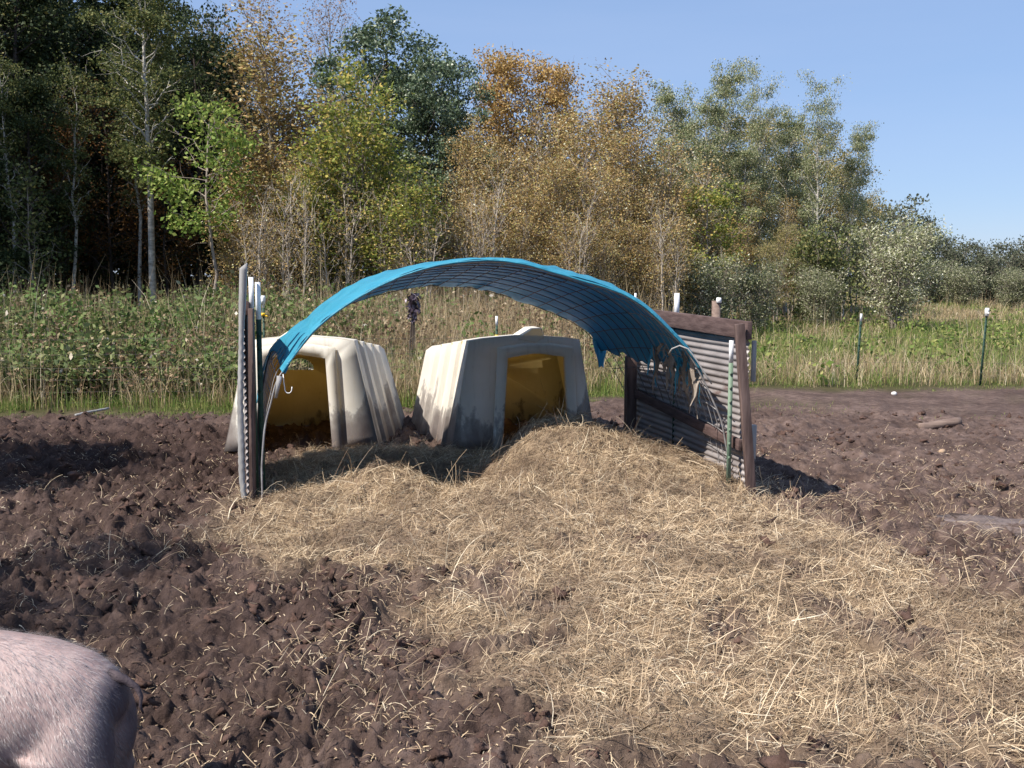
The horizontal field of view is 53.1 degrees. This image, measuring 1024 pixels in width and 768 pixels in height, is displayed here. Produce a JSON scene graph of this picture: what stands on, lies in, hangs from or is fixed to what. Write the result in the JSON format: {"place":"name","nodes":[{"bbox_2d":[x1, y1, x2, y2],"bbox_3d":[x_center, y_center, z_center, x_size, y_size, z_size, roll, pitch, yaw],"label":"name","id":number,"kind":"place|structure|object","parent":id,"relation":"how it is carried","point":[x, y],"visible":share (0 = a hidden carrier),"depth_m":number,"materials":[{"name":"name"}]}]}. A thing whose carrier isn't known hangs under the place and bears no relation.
{"place":"outdoors","nodes":[
{"label":"outdoors","id":0,"kind":"place"},
{"bbox_2d":[0,277,1023,767],"bbox_3d":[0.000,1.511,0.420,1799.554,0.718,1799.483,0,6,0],"label":"ground","id":1,"kind":"structure","parent":0,"point":[968,405],"depth_m":5.78,"materials":[{"name":"soil"}]},
{"bbox_2d":[0,23,49,305],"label":"birch tree","id":2,"kind":"object","parent":1,"relation":"on","point":[4,149],"visible":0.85,"depth_m":24.69,"materials":[{"name":"green plant"}]},
{"bbox_2d":[0,160,76,308],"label":"sapling","id":3,"kind":"object","parent":1,"relation":"on","point":[30,183],"visible":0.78,"depth_m":23.89,"materials":[{"name":"green plant"}]},
{"bbox_2d":[0,59,86,304],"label":"tree","id":4,"kind":"object","parent":1,"relation":"on","point":[36,89],"visible":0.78,"depth_m":24.98,"materials":[{"name":"green plant"}]},
{"bbox_2d":[0,131,106,293],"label":"tree","id":5,"kind":"object","parent":1,"relation":"on","point":[52,181],"visible":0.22,"depth_m":26.54,"materials":[{"name":"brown plant"}]},
{"bbox_2d":[0,0,107,313],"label":"tree","id":6,"kind":"object","parent":1,"relation":"on","point":[41,17],"visible":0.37,"depth_m":26.85,"materials":[{"name":"green plant"}]},
{"bbox_2d":[0,0,141,299],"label":"tree","id":7,"kind":"object","parent":1,"relation":"on","point":[70,46],"visible":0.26,"depth_m":28.52,"materials":[{"name":"green plant"}]},
{"bbox_2d":[0,626,143,767],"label":"pig","id":8,"kind":"object","parent":1,"relation":"on","point":[64,704],"visible":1,"depth_m":3.07},
{"bbox_2d":[37,42,107,298],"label":"birch tree","id":9,"kind":"object","parent":1,"relation":"on","point":[66,163],"visible":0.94,"depth_m":25.45,"materials":[{"name":"green plant"}]},
{"bbox_2d":[16,77,173,313],"bbox_3d":[-11.107,-4.743,27.669,3.889,7.076,4.162,-2,7,-22],"label":"tree","id":10,"kind":"object","parent":1,"relation":"on","point":[109,228],"visible":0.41,"depth_m":27.50,"materials":[{"name":"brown plant"}]},
{"bbox_2d":[37,10,175,307],"bbox_3d":[-13.122,-6.686,32.673,4.871,9.813,4.884,-1,6,-10],"label":"tree","id":11,"kind":"object","parent":1,"relation":"on","point":[121,225],"visible":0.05,"depth_m":32.39,"materials":[{"name":"green plant"}]},
{"bbox_2d":[48,0,166,313],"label":"spruce tree","id":12,"kind":"object","parent":1,"relation":"on","point":[98,277],"visible":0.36,"depth_m":29.46,"materials":[{"name":"green plant"}]},
{"bbox_2d":[46,0,188,307],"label":"tree","id":13,"kind":"object","parent":1,"relation":"on","point":[120,6],"visible":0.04,"depth_m":34.31,"materials":[{"name":"green plant"}]},
{"bbox_2d":[100,25,175,309],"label":"aspen tree","id":14,"kind":"object","parent":1,"relation":"on","point":[135,186],"visible":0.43,"depth_m":26.53,"materials":[{"name":"green plant"}]},
{"bbox_2d":[69,0,207,307],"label":"aspen tree","id":15,"kind":"object","parent":1,"relation":"on","point":[153,23],"visible":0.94,"depth_m":25.17,"materials":[{"name":"green plant"}]},
{"bbox_2d":[87,97,191,297],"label":"tree","id":16,"kind":"object","parent":1,"relation":"on","point":[146,259],"visible":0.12,"depth_m":31.33,"materials":[{"name":"green plant"}]},
{"bbox_2d":[98,149,211,297],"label":"tree","id":17,"kind":"object","parent":1,"relation":"on","point":[165,259],"visible":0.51,"depth_m":27.06,"materials":[{"name":"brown plant"}]},
{"bbox_2d":[136,59,221,299],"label":"tree","id":18,"kind":"object","parent":1,"relation":"on","point":[187,280],"visible":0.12,"depth_m":32.27,"materials":[{"name":"green plant"}]},
{"bbox_2d":[132,0,263,310],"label":"tree","id":19,"kind":"object","parent":1,"relation":"on","point":[200,41],"visible":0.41,"depth_m":29.80,"materials":[{"name":"green plant"}]},
{"bbox_2d":[131,87,278,296],"bbox_3d":[-7.101,-3.752,23.691,3.143,5.989,3.034,-2,7,-21],"label":"maple tree","id":20,"kind":"object","parent":1,"relation":"on","point":[229,147],"visible":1,"depth_m":23.60,"materials":[{"name":"green plant"}]},
{"bbox_2d":[174,32,266,308],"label":"tree","id":21,"kind":"object","parent":1,"relation":"on","point":[195,149],"visible":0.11,"depth_m":30.93,"materials":[{"name":"green plant"}]},
{"bbox_2d":[197,193,276,303],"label":"brown sapling","id":22,"kind":"object","parent":1,"relation":"on","point":[232,248],"visible":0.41,"depth_m":24.63,"materials":[{"name":"grey plant"}]},
{"bbox_2d":[237,263,255,499],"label":"metal wall","id":23,"kind":"structure","parent":1,"relation":"on","point":[246,376],"depth_m":7.72,"materials":[{"name":"metal"}]},
{"bbox_2d":[176,93,331,300],"bbox_3d":[-6.420,-4.216,25.878,3.694,6.436,3.692,1,6,9],"label":"brown tree","id":24,"kind":"object","parent":1,"relation":"on","point":[251,187],"visible":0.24,"depth_m":25.51,"materials":[{"name":"grey plant"}]},
{"bbox_2d":[224,180,286,301],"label":"bare sapling","id":25,"kind":"object","parent":1,"relation":"on","point":[258,263],"visible":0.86,"depth_m":23.03,"materials":[{"name":"brown plant"}]},
{"bbox_2d":[255,282,265,493],"bbox_3d":[-1.949,0.116,7.923,0.043,1.798,0.038,6,8,43],"label":"fence post","id":26,"kind":"object","parent":1,"relation":"on","point":[259,353],"visible":0.82,"depth_m":7.89,"materials":[{"name":"green paint"}]},
{"bbox_2d":[213,184,317,308],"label":"brown sapling","id":27,"kind":"object","parent":1,"relation":"on","point":[274,273],"visible":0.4,"depth_m":24.31,"materials":[{"name":"grey plant"}]},
{"bbox_2d":[221,0,309,166],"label":"bare tree","id":28,"kind":"object","parent":1,"relation":"on","point":[254,19],"visible":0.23,"depth_m":38.00,"materials":[{"name":"brown plant"}]},
{"bbox_2d":[229,156,323,307],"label":"bare sapling","id":29,"kind":"object","parent":1,"relation":"on","point":[286,225],"visible":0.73,"depth_m":23.35,"materials":[{"name":"brown plant"}]},
{"bbox_2d":[187,0,388,293],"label":"brown tree","id":30,"kind":"object","parent":1,"relation":"on","point":[271,93],"visible":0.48,"depth_m":25.57,"materials":[{"name":"grey plant"}]},
{"bbox_2d":[0,333,577,402],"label":"wire fence","id":31,"kind":"object","parent":1,"relation":"on","point":[409,353],"visible":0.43,"depth_m":13.67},
{"bbox_2d":[256,152,331,307],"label":"brown sapling","id":32,"kind":"object","parent":1,"relation":"on","point":[296,271],"visible":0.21,"depth_m":24.61,"materials":[{"name":"grey plant"}]},
{"bbox_2d":[263,171,328,299],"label":"bare sapling","id":33,"kind":"object","parent":1,"relation":"on","point":[304,246],"visible":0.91,"depth_m":23.02,"materials":[{"name":"brown plant"}]},
{"bbox_2d":[0,270,624,404],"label":"brambles","id":34,"kind":"object","parent":1,"relation":"on","point":[56,354],"visible":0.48,"depth_m":16.29,"materials":[{"name":"plant"}]},
{"bbox_2d":[256,128,370,306],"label":"yellow green tree","id":35,"kind":"object","parent":1,"relation":"on","point":[308,174],"visible":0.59,"depth_m":24.14,"materials":[{"name":"grey plant"}]},
{"bbox_2d":[224,332,404,450],"bbox_3d":[-2.160,-0.031,11.060,1.973,1.224,1.796,0,6,-4],"label":"calf hutch","id":36,"kind":"object","parent":1,"relation":"on","point":[346,388],"visible":0.65,"depth_m":10.54,"materials":[{"name":"beige plastic"}]},
{"bbox_2d":[284,0,361,289],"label":"bare tree","id":37,"kind":"object","parent":1,"relation":"on","point":[326,34],"visible":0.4,"depth_m":38.73,"materials":[{"name":"brown plant"}]},
{"bbox_2d":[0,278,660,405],"bbox_3d":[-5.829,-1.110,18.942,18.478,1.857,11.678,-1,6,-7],"label":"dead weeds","id":38,"kind":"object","parent":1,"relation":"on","point":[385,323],"visible":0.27,"depth_m":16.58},
{"bbox_2d":[292,167,380,304],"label":"bare sapling","id":39,"kind":"object","parent":1,"relation":"on","point":[346,268],"visible":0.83,"depth_m":23.56,"materials":[{"name":"brown plant"}]},
{"bbox_2d":[279,45,422,283],"bbox_3d":[-3.833,-4.472,24.633,3.335,7.227,3.733,1,6,6],"label":"yellow green tree","id":40,"kind":"object","parent":1,"relation":"on","point":[378,141],"visible":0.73,"depth_m":24.06,"materials":[{"name":"grey plant"}]},
{"bbox_2d":[305,4,468,313],"bbox_3d":[-4.175,-6.768,32.479,5.637,10.008,5.327,-3,7,-23],"label":"oak tree","id":41,"kind":"object","parent":1,"relation":"on","point":[367,38],"visible":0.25,"depth_m":31.42,"materials":[{"name":"green plant"}]},
{"bbox_2d":[1,21,781,310],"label":"woodland","id":42,"kind":"object","parent":1,"relation":"on","point":[120,289],"visible":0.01,"depth_m":44.78,"materials":[{"name":"green plant"}]},
{"bbox_2d":[334,144,458,312],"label":"yellow green tree","id":43,"kind":"object","parent":1,"relation":"on","point":[406,206],"visible":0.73,"depth_m":23.75,"materials":[{"name":"grey plant"}]},
{"bbox_2d":[384,190,462,315],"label":"bare sapling","id":44,"kind":"object","parent":1,"relation":"on","point":[426,246],"visible":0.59,"depth_m":23.30,"materials":[{"name":"brown plant"}]},
{"bbox_2d":[395,185,474,309],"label":"brown sapling","id":45,"kind":"object","parent":1,"relation":"on","point":[442,248],"visible":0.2,"depth_m":25.39,"materials":[{"name":"grey plant"}]},
{"bbox_2d":[374,46,506,313],"bbox_3d":[-2.087,-5.828,30.937,3.656,8.485,3.869,-4,7,-36],"label":"oak tree","id":46,"kind":"object","parent":1,"relation":"on","point":[418,120],"visible":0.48,"depth_m":30.38,"materials":[{"name":"green plant"}]},
{"bbox_2d":[432,198,497,317],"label":"brown sapling","id":47,"kind":"object","parent":1,"relation":"on","point":[454,235],"visible":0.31,"depth_m":24.81,"materials":[{"name":"grey plant"}]},
{"bbox_2d":[257,266,678,458],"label":"arch","id":48,"kind":"structure","parent":1,"relation":"on","point":[530,304],"depth_m":9.47,"materials":[{"name":"metal"}]},
{"bbox_2d":[436,111,512,318],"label":"brown sapling","id":49,"kind":"object","parent":1,"relation":"on","point":[467,146],"visible":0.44,"depth_m":28.16,"materials":[{"name":"grey plant"}]},
{"bbox_2d":[436,135,541,305],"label":"brown sapling","id":50,"kind":"object","parent":1,"relation":"on","point":[505,201],"visible":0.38,"depth_m":25.85,"materials":[{"name":"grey plant"}]},
{"bbox_2d":[455,160,526,311],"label":"bare sapling","id":51,"kind":"object","parent":1,"relation":"on","point":[490,248],"visible":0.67,"depth_m":24.14,"materials":[{"name":"brown plant"}]},
{"bbox_2d":[258,262,726,480],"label":"arch","id":52,"kind":"structure","parent":1,"relation":"on","point":[268,378],"depth_m":8.50,"materials":[{"name":"metal"}]},
{"bbox_2d":[257,257,703,418],"bbox_3d":[-0.391,-0.397,8.785,3.632,1.351,2.591,-1,6,-12],"label":"tarp","id":53,"kind":"object","parent":52,"relation":"on","point":[293,339],"visible":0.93,"depth_m":9.02,"materials":[{"name":"plastic"}]},
{"bbox_2d":[261,261,731,500],"bbox_3d":[-0.078,-0.018,7.845,3.671,1.839,0.068,0,6,-4],"label":"edge rod","id":54,"kind":"object","parent":52,"relation":"attached to","point":[705,384],"visible":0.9,"depth_m":7.77,"materials":[{"name":"metal"}]},
{"bbox_2d":[411,326,591,450],"bbox_3d":[-0.050,-0.040,11.142,1.933,1.224,1.796,-1,6,-12],"label":"calf hutch","id":55,"kind":"object","parent":1,"relation":"on","point":[475,391],"visible":0.88,"depth_m":10.42,"materials":[{"name":"beige plastic"}]},
{"bbox_2d":[449,43,554,312],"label":"maple tree","id":56,"kind":"object","parent":1,"relation":"on","point":[505,80],"visible":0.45,"depth_m":32.84,"materials":[{"name":"brown plant"}]},
{"bbox_2d":[0,383,1023,767],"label":"hay bedding","id":57,"kind":"object","parent":1,"relation":"on","point":[814,669],"visible":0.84,"depth_m":5.64,"materials":[{"name":"plant"}]},
{"bbox_2d":[0,249,1023,408],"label":"dry grass","id":58,"kind":"structure","parent":1,"relation":"on","point":[977,314],"depth_m":17.21,"materials":[{"name":"plant"}]},
{"bbox_2d":[0,407,1023,767],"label":"mud clods","id":59,"kind":"object","parent":1,"relation":"on","point":[772,761],"visible":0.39,"depth_m":5.47,"materials":[{"name":"soil"}]},
{"bbox_2d":[0,296,1023,420],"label":"green grass","id":60,"kind":"structure","parent":1,"relation":"on","point":[944,331],"depth_m":20.08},
{"bbox_2d":[490,205,544,313],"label":"brown sapling","id":61,"kind":"object","parent":1,"relation":"on","point":[510,248],"visible":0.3,"depth_m":25.22,"materials":[{"name":"grey plant"}]},
{"bbox_2d":[465,90,595,308],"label":"brown sapling","id":62,"kind":"object","parent":1,"relation":"on","point":[532,158],"visible":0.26,"depth_m":28.13,"materials":[{"name":"grey plant"}]},
{"bbox_2d":[501,139,584,321],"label":"brown sapling","id":63,"kind":"object","parent":1,"relation":"on","point":[556,179],"visible":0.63,"depth_m":25.82,"materials":[{"name":"grey plant"}]},
{"bbox_2d":[513,50,590,232],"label":"maple tree","id":64,"kind":"object","parent":1,"relation":"on","point":[560,95],"visible":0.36,"depth_m":33.83,"materials":[{"name":"brown plant"}]},
{"bbox_2d":[532,208,601,312],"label":"brown sapling","id":65,"kind":"object","parent":1,"relation":"on","point":[565,256],"visible":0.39,"depth_m":25.07,"materials":[{"name":"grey plant"}]},
{"bbox_2d":[509,98,636,270],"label":"brown sapling","id":66,"kind":"object","parent":1,"relation":"on","point":[583,127],"visible":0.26,"depth_m":29.48,"materials":[{"name":"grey plant"}]},
{"bbox_2d":[550,189,603,274],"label":"bare sapling","id":67,"kind":"object","parent":1,"relation":"on","point":[581,246],"visible":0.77,"depth_m":24.69,"materials":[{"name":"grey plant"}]},
{"bbox_2d":[525,150,634,277],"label":"brown sapling","id":68,"kind":"object","parent":1,"relation":"on","point":[572,211],"visible":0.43,"depth_m":26.13,"materials":[{"name":"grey plant"}]},
{"bbox_2d":[574,212,630,289],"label":"brown sapling","id":69,"kind":"object","parent":1,"relation":"on","point":[602,264],"visible":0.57,"depth_m":25.43,"materials":[{"name":"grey plant"}]},
{"bbox_2d":[539,58,668,269],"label":"brown tree","id":70,"kind":"object","parent":1,"relation":"on","point":[623,111],"visible":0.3,"depth_m":31.26,"materials":[{"name":"grey plant"}]},
{"bbox_2d":[576,169,656,301],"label":"brown sapling","id":71,"kind":"object","parent":1,"relation":"on","point":[619,232],"visible":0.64,"depth_m":26.43,"materials":[{"name":"grey plant"}]},
{"bbox_2d":[570,111,670,281],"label":"brown sapling","id":72,"kind":"object","parent":1,"relation":"on","point":[628,156],"visible":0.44,"depth_m":28.23,"materials":[{"name":"grey plant"}]},
{"bbox_2d":[575,80,702,304],"bbox_3d":[4.224,-5.555,32.362,3.647,7.629,3.649,-5,8,-39],"label":"brown tree","id":73,"kind":"object","parent":1,"relation":"on","point":[654,157],"visible":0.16,"depth_m":31.75,"materials":[{"name":"grey plant"}]},
{"bbox_2d":[617,216,684,309],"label":"brown sapling","id":74,"kind":"object","parent":1,"relation":"on","point":[643,275],"visible":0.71,"depth_m":26.28,"materials":[{"name":"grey plant"}]},
{"bbox_2d":[605,129,721,309],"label":"brown sapling","id":75,"kind":"object","parent":1,"relation":"on","point":[669,188],"visible":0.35,"depth_m":28.72,"materials":[{"name":"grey plant"}]},
{"bbox_2d":[624,186,716,311],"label":"brown sapling","id":76,"kind":"object","parent":1,"relation":"on","point":[672,228],"visible":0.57,"depth_m":26.91,"materials":[{"name":"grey plant"}]},
{"bbox_2d":[643,198,698,311],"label":"bare sapling","id":77,"kind":"object","parent":1,"relation":"on","point":[661,262],"visible":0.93,"depth_m":25.87,"materials":[{"name":"brown plant"}]},
{"bbox_2d":[638,78,706,298],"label":"aspen tree","id":78,"kind":"object","parent":1,"relation":"on","point":[661,97],"visible":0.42,"depth_m":39.07,"materials":[{"name":"green plant"}]},
{"bbox_2d":[624,309,756,495],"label":"metal wall","id":79,"kind":"structure","parent":1,"relation":"on","point":[705,339],"depth_m":8.48,"materials":[{"name":"metal"}]},
{"bbox_2d":[657,155,742,313],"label":"brown sapling","id":80,"kind":"object","parent":1,"relation":"on","point":[712,217],"visible":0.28,"depth_m":30.66,"materials":[{"name":"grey plant"}]},
{"bbox_2d":[673,84,739,296],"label":"aspen tree","id":81,"kind":"object","parent":1,"relation":"on","point":[715,111],"visible":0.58,"depth_m":36.02,"materials":[{"name":"green plant"}]},
{"bbox_2d":[657,176,764,308],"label":"maple tree","id":82,"kind":"object","parent":1,"relation":"on","point":[719,202],"visible":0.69,"depth_m":29.06,"materials":[{"name":"green plant"}]},
{"bbox_2d":[670,248,754,318],"bbox_3d":[5.352,-2.444,27.829,2.522,2.476,2.394,3,7,26],"label":"willow bush","id":83,"kind":"object","parent":1,"relation":"on","point":[706,280],"visible":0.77,"depth_m":27.56,"materials":[{"name":"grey plant"}]},
{"bbox_2d":[686,56,758,271],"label":"aspen tree","id":84,"kind":"object","parent":1,"relation":"on","point":[728,86],"visible":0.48,"depth_m":37.55,"materials":[{"name":"green plant"}]},
{"bbox_2d":[726,340,733,483],"bbox_3d":[1.661,0.275,7.824,0.034,1.218,0.044,0,6,0],"label":"fence post","id":85,"kind":"object","parent":1,"relation":"on","point":[729,416],"visible":0.92,"depth_m":7.80,"materials":[{"name":"green paint"}]},
{"bbox_2d":[717,183,772,312],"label":"brown tree","id":86,"kind":"object","parent":1,"relation":"on","point":[749,240],"visible":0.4,"depth_m":36.15,"materials":[{"name":"grey plant"}]},
{"bbox_2d":[715,136,781,307],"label":"aspen tree","id":87,"kind":"object","parent":1,"relation":"on","point":[746,154],"visible":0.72,"depth_m":36.23,"materials":[{"name":"green plant"}]},
{"bbox_2d":[729,253,793,333],"bbox_3d":[7.142,-2.615,29.873,2.032,2.369,1.928,-1,6,-10],"label":"willow bush","id":88,"kind":"object","parent":1,"relation":"on","point":[760,306],"visible":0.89,"depth_m":29.71,"materials":[{"name":"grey plant"}]},
{"bbox_2d":[735,56,791,313],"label":"aspen tree","id":89,"kind":"object","parent":1,"relation":"on","point":[756,134],"visible":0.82,"depth_m":36.57,"materials":[{"name":"green plant"}]},
{"bbox_2d":[747,223,805,324],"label":"olive tree","id":90,"kind":"object","parent":1,"relation":"on","point":[772,252],"visible":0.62,"depth_m":33.67,"materials":[{"name":"green plant"}]},
{"bbox_2d":[741,120,816,312],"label":"tree","id":91,"kind":"object","parent":1,"relation":"on","point":[770,140],"visible":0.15,"depth_m":40.86,"materials":[{"name":"green plant"}]},
{"bbox_2d":[756,102,821,316],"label":"aspen tree","id":92,"kind":"object","parent":1,"relation":"on","point":[787,161],"visible":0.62,"depth_m":38.12,"materials":[{"name":"green plant"}]},
{"bbox_2d":[786,69,850,254],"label":"aspen tree","id":93,"kind":"object","parent":1,"relation":"on","point":[819,110],"visible":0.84,"depth_m":35.63,"materials":[{"name":"green plant"}]},
{"bbox_2d":[761,217,875,323],"bbox_3d":[10.483,-3.786,34.733,3.871,3.597,3.759,2,7,21],"label":"bush","id":94,"kind":"object","parent":1,"relation":"on","point":[820,257],"visible":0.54,"depth_m":34.35,"materials":[{"name":"green plant"}]},
{"bbox_2d":[789,262,852,327],"bbox_3d":[9.896,-2.865,32.942,2.098,2.174,1.991,4,7,30],"label":"willow bush","id":95,"kind":"object","parent":1,"relation":"on","point":[813,292],"visible":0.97,"depth_m":32.74,"materials":[{"name":"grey plant"}]},
{"bbox_2d":[792,123,889,281],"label":"tree","id":96,"kind":"object","parent":1,"relation":"on","point":[838,167],"visible":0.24,"depth_m":40.88,"materials":[{"name":"green plant"}]},
{"bbox_2d":[830,120,886,318],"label":"aspen tree","id":97,"kind":"object","parent":1,"relation":"on","point":[845,201],"visible":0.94,"depth_m":36.85,"materials":[{"name":"green plant"}]},
{"bbox_2d":[821,169,896,315],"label":"olive tree","id":98,"kind":"object","parent":1,"relation":"on","point":[869,200],"visible":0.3,"depth_m":40.33,"materials":[{"name":"green plant"}]},
{"bbox_2d":[844,193,930,306],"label":"bush","id":99,"kind":"object","parent":1,"relation":"on","point":[895,209],"visible":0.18,"depth_m":48.99,"materials":[{"name":"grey plant"}]},
{"bbox_2d":[838,206,957,330],"bbox_3d":[11.895,-3.570,31.361,3.508,3.948,3.300,-4,7,-34],"label":"willow bush","id":100,"kind":"object","parent":1,"relation":"on","point":[898,256],"visible":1,"depth_m":31.05,"materials":[{"name":"green plant"}]},
{"bbox_2d":[931,261,991,305],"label":"bush","id":101,"kind":"object","parent":1,"relation":"on","point":[952,282],"visible":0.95,"depth_m":49.54,"materials":[{"name":"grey plant"}]},
{"bbox_2d":[936,513,1023,539],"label":"stone slab","id":102,"kind":"structure","parent":1,"relation":"on","point":[986,523],"depth_m":7.08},
{"bbox_2d":[963,250,1023,303],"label":"bush","id":103,"kind":"object","parent":1,"relation":"on","point":[988,272],"visible":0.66,"depth_m":51.34,"materials":[{"name":"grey plant"}]},
{"bbox_2d":[989,264,1023,309],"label":"bush","id":104,"kind":"object","parent":1,"relation":"on","point":[1011,296],"visible":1,"depth_m":45.55,"materials":[{"name":"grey plant"}]},
{"bbox_2d":[66,0,1023,276],"label":"sky","id":105,"kind":"structure","parent":0,"point":[944,79],"materials":[{"name":"blue"}]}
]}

